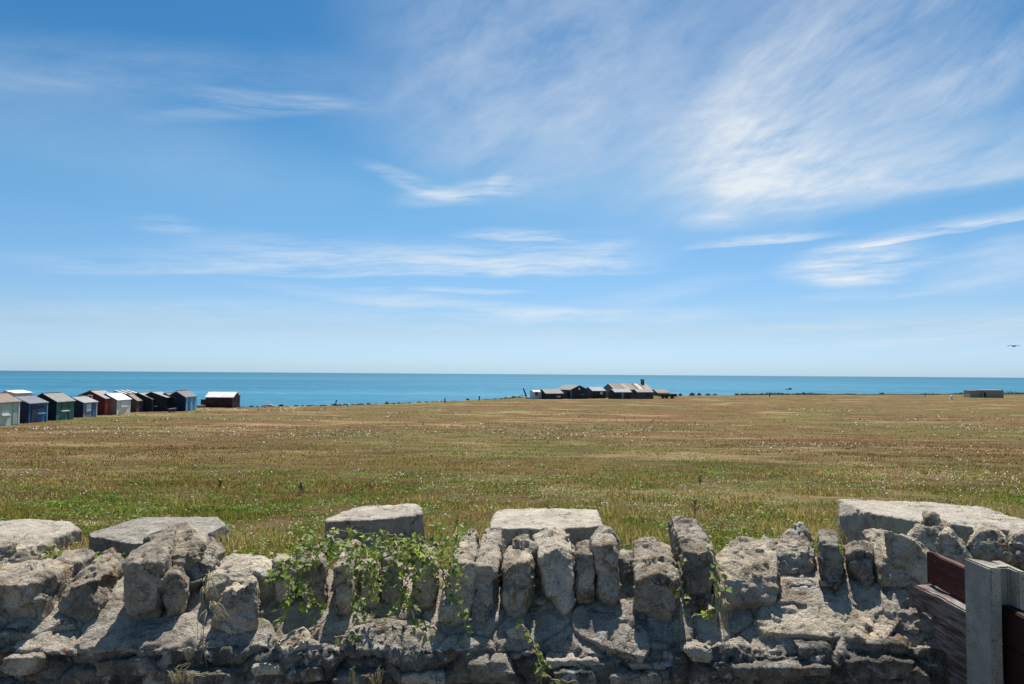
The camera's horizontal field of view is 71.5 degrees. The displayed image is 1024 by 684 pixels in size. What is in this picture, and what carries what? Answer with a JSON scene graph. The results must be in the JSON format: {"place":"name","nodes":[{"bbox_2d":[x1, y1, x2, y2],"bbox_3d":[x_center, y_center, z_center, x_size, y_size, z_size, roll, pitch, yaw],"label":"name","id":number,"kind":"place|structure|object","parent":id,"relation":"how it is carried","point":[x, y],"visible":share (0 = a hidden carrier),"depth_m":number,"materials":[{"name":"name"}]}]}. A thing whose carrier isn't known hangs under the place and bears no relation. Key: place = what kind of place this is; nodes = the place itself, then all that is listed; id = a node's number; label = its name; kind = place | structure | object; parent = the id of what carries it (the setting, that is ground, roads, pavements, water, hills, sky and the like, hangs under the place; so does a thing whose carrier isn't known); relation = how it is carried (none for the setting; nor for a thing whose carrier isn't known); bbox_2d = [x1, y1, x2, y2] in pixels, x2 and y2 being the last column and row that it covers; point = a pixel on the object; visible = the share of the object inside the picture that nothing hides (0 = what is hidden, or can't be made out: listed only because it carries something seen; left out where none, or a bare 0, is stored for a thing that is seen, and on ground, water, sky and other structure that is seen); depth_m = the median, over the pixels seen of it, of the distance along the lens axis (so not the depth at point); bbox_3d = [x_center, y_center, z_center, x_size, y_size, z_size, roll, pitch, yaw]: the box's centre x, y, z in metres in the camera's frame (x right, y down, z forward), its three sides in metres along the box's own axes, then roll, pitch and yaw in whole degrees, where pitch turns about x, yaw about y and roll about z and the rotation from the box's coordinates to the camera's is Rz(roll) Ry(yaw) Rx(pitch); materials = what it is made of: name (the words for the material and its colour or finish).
{"place":"outdoors","nodes":[
{"label":"outdoors","id":0,"kind":"place"},
{"bbox_2d":[0,394,1023,569],"bbox_3d":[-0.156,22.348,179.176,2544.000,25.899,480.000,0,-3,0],"label":"ground","id":1,"kind":"structure","parent":0,"point":[665,408],"depth_m":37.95,"materials":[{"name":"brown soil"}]},
{"bbox_2d":[0,392,21,425],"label":"beach hut","id":2,"kind":"object","parent":1,"relation":"on","point":[9,409],"visible":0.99,"depth_m":56.05,"materials":[{"name":"green paint"}]},
{"bbox_2d":[1,405,10,415],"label":"window","id":3,"kind":"structure","parent":2,"relation":"in","point":[4,409],"depth_m":55.31,"materials":[{"name":"green paint"}]},
{"bbox_2d":[12,402,17,423],"bbox_3d":[-39.550,5.664,56.588,0.040,1.700,0.570,1,-3,-5],"label":"door","id":4,"kind":"structure","parent":2,"relation":"in","point":[15,405],"depth_m":56.60,"materials":[{"name":"green paint"}]},
{"bbox_2d":[3,390,32,395],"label":"beach hut","id":5,"kind":"object","parent":1,"relation":"on","point":[16,392],"visible":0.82,"depth_m":66.62,"materials":[{"name":"beige paint"}]},
{"bbox_2d":[13,395,48,422],"bbox_3d":[-41.803,5.921,61.152,2.380,2.688,2.950,1,-3,-5],"label":"beach hut","id":6,"kind":"object","parent":1,"relation":"on","point":[33,408],"visible":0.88,"depth_m":60.62,"materials":[{"name":"blue paint"}]},
{"bbox_2d":[31,405,35,421],"bbox_3d":[-40.714,6.070,60.538,0.040,1.450,0.650,1,-3,-5],"label":"door","id":7,"kind":"structure","parent":6,"relation":"in","point":[33,409],"depth_m":60.48,"materials":[{"name":"blue wood"}]},
{"bbox_2d":[37,405,45,413],"bbox_3d":[-40.728,5.836,61.574,0.177,0.790,1.120,1,-3,-5],"label":"window","id":8,"kind":"structure","parent":6,"relation":"in","point":[40,408],"depth_m":61.49,"materials":[{"name":"blue paint"}]},
{"bbox_2d":[0,519,81,549],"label":"stone block","id":9,"kind":"structure","parent":1,"relation":"on","point":[62,533],"depth_m":5.92,"materials":[{"name":"grey stone"}]},
{"bbox_2d":[37,392,75,420],"bbox_3d":[-42.129,6.101,65.644,2.060,2.908,3.210,1,-3,-5],"label":"beach hut","id":10,"kind":"object","parent":1,"relation":"on","point":[60,405],"visible":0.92,"depth_m":64.97,"materials":[{"name":"green paint"}]},
{"bbox_2d":[61,403,69,411],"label":"window","id":11,"kind":"structure","parent":10,"relation":"in","point":[64,406],"depth_m":65.49,"materials":[{"name":"green paint"}]},
{"bbox_2d":[68,401,73,418],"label":"door","id":12,"kind":"structure","parent":10,"relation":"in","point":[71,404],"depth_m":66.70,"materials":[{"name":"green paint"}]},
{"bbox_2d":[70,396,98,416],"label":"beach hut","id":13,"kind":"object","parent":1,"relation":"on","point":[85,406],"visible":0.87,"depth_m":72.00,"materials":[{"name":"blue paint"}]},
{"bbox_2d":[86,404,90,411],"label":"window","id":14,"kind":"structure","parent":13,"relation":"in","point":[88,406],"depth_m":72.35,"materials":[{"name":"white glass"}]},
{"bbox_2d":[92,403,95,415],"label":"door","id":15,"kind":"structure","parent":13,"relation":"in","point":[93,404],"depth_m":73.48,"materials":[{"name":"blue paint"}]},
{"bbox_2d":[77,390,110,414],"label":"beach hut","id":16,"kind":"object","parent":1,"relation":"on","point":[103,405],"visible":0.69,"depth_m":77.60,"materials":[{"name":"red paint"}]},
{"bbox_2d":[104,392,131,414],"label":"beach hut","id":17,"kind":"object","parent":1,"relation":"on","point":[120,402],"visible":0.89,"depth_m":79.77,"materials":[{"name":"beige paint"}]},
{"bbox_2d":[120,400,128,406],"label":"window","id":18,"kind":"structure","parent":17,"relation":"in","point":[123,403],"depth_m":80.36,"materials":[{"name":"green paint"}]},
{"bbox_2d":[113,390,136,394],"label":"beach hut","id":19,"kind":"object","parent":1,"relation":"on","point":[126,392],"visible":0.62,"depth_m":92.44,"materials":[{"name":"grey paint"}]},
{"bbox_2d":[126,393,143,411],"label":"beach hut","id":20,"kind":"object","parent":1,"relation":"on","point":[136,405],"visible":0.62,"depth_m":86.71,"materials":[{"name":"brown wood"}]},
{"bbox_2d":[135,392,156,411],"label":"beach hut","id":21,"kind":"object","parent":1,"relation":"on","point":[148,403],"visible":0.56,"depth_m":88.32,"materials":[{"name":"grey wood"}]},
{"bbox_2d":[145,391,170,410],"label":"beach hut","id":22,"kind":"object","parent":1,"relation":"on","point":[161,401],"visible":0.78,"depth_m":89.03,"materials":[{"name":"black wood"}]},
{"bbox_2d":[88,517,228,557],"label":"stone block","id":23,"kind":"structure","parent":1,"relation":"on","point":[127,537],"depth_m":5.76,"materials":[{"name":"grey stone"}]},
{"bbox_2d":[163,392,176,410],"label":"beach hut","id":24,"kind":"object","parent":1,"relation":"on","point":[172,402],"visible":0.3,"depth_m":90.34,"materials":[{"name":"grey wood"}]},
{"bbox_2d":[169,390,196,410],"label":"beach hut","id":25,"kind":"object","parent":1,"relation":"on","point":[186,400],"visible":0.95,"depth_m":90.77,"materials":[{"name":"blue paint"}]},
{"bbox_2d":[200,392,240,407],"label":"shed","id":26,"kind":"structure","parent":1,"relation":"on","point":[222,399],"depth_m":104.73,"materials":[{"name":"brown wood"}]},
{"bbox_2d":[297,482,304,492],"bbox_3d":[-3.311,2.316,11.168,0.117,0.246,0.091,0,-3,0],"label":"dock plant","id":27,"kind":"object","parent":1,"relation":"on","point":[300,486],"visible":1,"depth_m":11.16,"materials":[{"name":"green plant"}]},
{"bbox_2d":[324,503,424,553],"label":"stone block","id":28,"kind":"structure","parent":1,"relation":"on","point":[406,520],"depth_m":5.94,"materials":[{"name":"grey stone"}]},
{"bbox_2d":[0,510,1023,683],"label":"stone wall","id":29,"kind":"structure","parent":1,"relation":"on","point":[604,612],"depth_m":2.62,"materials":[{"name":"stone"}]},
{"bbox_2d":[33,545,63,559],"bbox_3d":[-1.870,0.867,2.882,0.119,0.075,0.070,0,-3,0],"label":"weed","id":30,"kind":"object","parent":29,"relation":"on","point":[49,551],"visible":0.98,"depth_m":2.88,"materials":[{"name":"green plant"}]},
{"bbox_2d":[168,663,204,683],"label":"dry grass","id":31,"kind":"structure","parent":29,"relation":"attached to","point":[177,678],"depth_m":2.37,"materials":[{"name":"plant"}]},
{"bbox_2d":[197,571,230,665],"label":"dry grass","id":32,"kind":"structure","parent":29,"relation":"on","point":[213,603],"depth_m":2.54,"materials":[{"name":"plant"}]},
{"bbox_2d":[334,631,360,646],"bbox_3d":[-0.578,1.047,2.506,0.103,0.058,0.040,0,-3,0],"label":"weed","id":33,"kind":"object","parent":29,"relation":"on","point":[338,644],"visible":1,"depth_m":2.50,"materials":[{"name":"green plant"}]},
{"bbox_2d":[349,665,384,683],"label":"dry grass","id":34,"kind":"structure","parent":29,"relation":"attached to","point":[378,676],"depth_m":2.38,"materials":[{"name":"plant"}]},
{"bbox_2d":[262,517,473,655],"bbox_3d":[-0.519,0.890,2.678,0.771,0.409,0.434,0,-3,0],"label":"ivy","id":35,"kind":"object","parent":29,"relation":"on","point":[361,551],"visible":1,"depth_m":2.59,"materials":[{"name":"green plant"}]},
{"bbox_2d":[490,508,601,548],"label":"stone block","id":36,"kind":"structure","parent":29,"relation":"on","point":[579,525],"depth_m":6.11,"materials":[{"name":"grey stone"}]},
{"bbox_2d":[516,618,576,683],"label":"ivy","id":37,"kind":"object","parent":29,"relation":"attached to","point":[542,675],"visible":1,"depth_m":2.43,"materials":[{"name":"green plant"}]},
{"bbox_2d":[674,544,731,629],"bbox_3d":[0.694,0.900,2.620,0.216,0.277,0.151,0,-3,0],"label":"ivy","id":38,"kind":"object","parent":29,"relation":"on","point":[706,613],"visible":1,"depth_m":2.58,"materials":[{"name":"green plant"}]},
{"bbox_2d":[712,592,730,636],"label":"dry grass","id":39,"kind":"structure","parent":29,"relation":"on","point":[723,602],"depth_m":2.57,"materials":[{"name":"plant"}]},
{"bbox_2d":[838,499,1023,544],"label":"stone block","id":40,"kind":"structure","parent":29,"relation":"on","point":[856,518],"depth_m":5.99,"materials":[{"name":"grey stone"}]},
{"bbox_2d":[0,460,1023,562],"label":"herbs","id":41,"kind":"object","parent":1,"relation":"on","point":[354,502],"visible":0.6,"depth_m":10.02,"materials":[{"name":"green plant"}]},
{"bbox_2d":[0,404,1023,554],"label":"white flowers","id":42,"kind":"object","parent":1,"relation":"on","point":[554,468],"visible":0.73,"depth_m":33.31,"materials":[{"name":"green plant"}]},
{"bbox_2d":[5,426,1020,484],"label":"yellow flowers","id":43,"kind":"object","parent":1,"relation":"on","point":[850,438],"visible":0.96,"depth_m":34.26,"materials":[{"name":"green plant"}]},
{"bbox_2d":[51,416,1020,514],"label":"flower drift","id":44,"kind":"object","parent":1,"relation":"on","point":[616,438],"visible":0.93,"depth_m":38.15,"materials":[{"name":"white plant"}]},
{"bbox_2d":[530,390,541,398],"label":"white cabin","id":45,"kind":"object","parent":1,"relation":"on","point":[535,394],"visible":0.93,"depth_m":165.14,"materials":[{"name":"paint"}]},
{"bbox_2d":[540,389,563,398],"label":"shack","id":46,"kind":"structure","parent":1,"relation":"on","point":[552,393],"depth_m":164.53,"materials":[{"name":"wood"}]},
{"bbox_2d":[557,385,587,398],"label":"shack","id":47,"kind":"structure","parent":1,"relation":"on","point":[574,392],"depth_m":168.85,"materials":[{"name":"black wood"}]},
{"bbox_2d":[586,387,605,398],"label":"shack","id":48,"kind":"structure","parent":1,"relation":"on","point":[596,392],"depth_m":176.20,"materials":[{"name":"grey wood"}]},
{"bbox_2d":[608,389,630,398],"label":"shack","id":49,"kind":"structure","parent":1,"relation":"on","point":[619,393],"depth_m":171.69,"materials":[{"name":"blue paint"}]},
{"bbox_2d":[604,379,652,397],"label":"stone house","id":50,"kind":"structure","parent":1,"relation":"on","point":[630,387],"depth_m":185.51,"materials":[{"name":"grey stone"}]},
{"bbox_2d":[631,389,652,398],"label":"shack","id":51,"kind":"structure","parent":1,"relation":"on","point":[641,393],"depth_m":175.02,"materials":[{"name":"grey wood"}]},
{"bbox_2d":[652,389,669,395],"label":"shack","id":52,"kind":"structure","parent":1,"relation":"on","point":[656,392],"depth_m":212.23,"materials":[{"name":"white wood"}]},
{"bbox_2d":[658,394,676,398],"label":"flat trailer","id":53,"kind":"object","parent":1,"relation":"on","point":[666,396],"visible":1,"depth_m":179.01,"materials":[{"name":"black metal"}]},
{"bbox_2d":[690,499,699,513],"bbox_3d":[2.237,2.038,8.693,0.120,0.250,0.116,-1,-3,32],"label":"dock plant","id":54,"kind":"object","parent":1,"relation":"on","point":[695,501],"visible":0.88,"depth_m":8.68,"materials":[{"name":"green plant"}]},
{"bbox_2d":[740,391,1023,394],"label":"scrub","id":55,"kind":"object","parent":1,"relation":"on","point":[809,393],"visible":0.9,"depth_m":247.71,"materials":[{"name":"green plant"}]},
{"bbox_2d":[914,551,1023,683],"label":"board fence","id":56,"kind":"object","parent":1,"relation":"on","point":[977,612],"visible":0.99,"depth_m":2.27,"materials":[{"name":"wood"}]},
{"bbox_2d":[963,390,1003,397],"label":"stone hut","id":57,"kind":"object","parent":1,"relation":"on","point":[985,393],"visible":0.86,"depth_m":216.43,"materials":[{"name":"grey stone"}]},
{"bbox_2d":[0,371,1023,406],"bbox_3d":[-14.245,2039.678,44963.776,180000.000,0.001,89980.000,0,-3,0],"label":"sea","id":58,"kind":"structure","parent":0,"point":[258,389],"depth_m":1086.30,"materials":[{"name":"liquid"}]},
{"bbox_2d":[0,0,1023,377],"label":"sky","id":59,"kind":"structure","parent":0,"point":[567,187],"materials":[{"name":"blue"}]}
]}

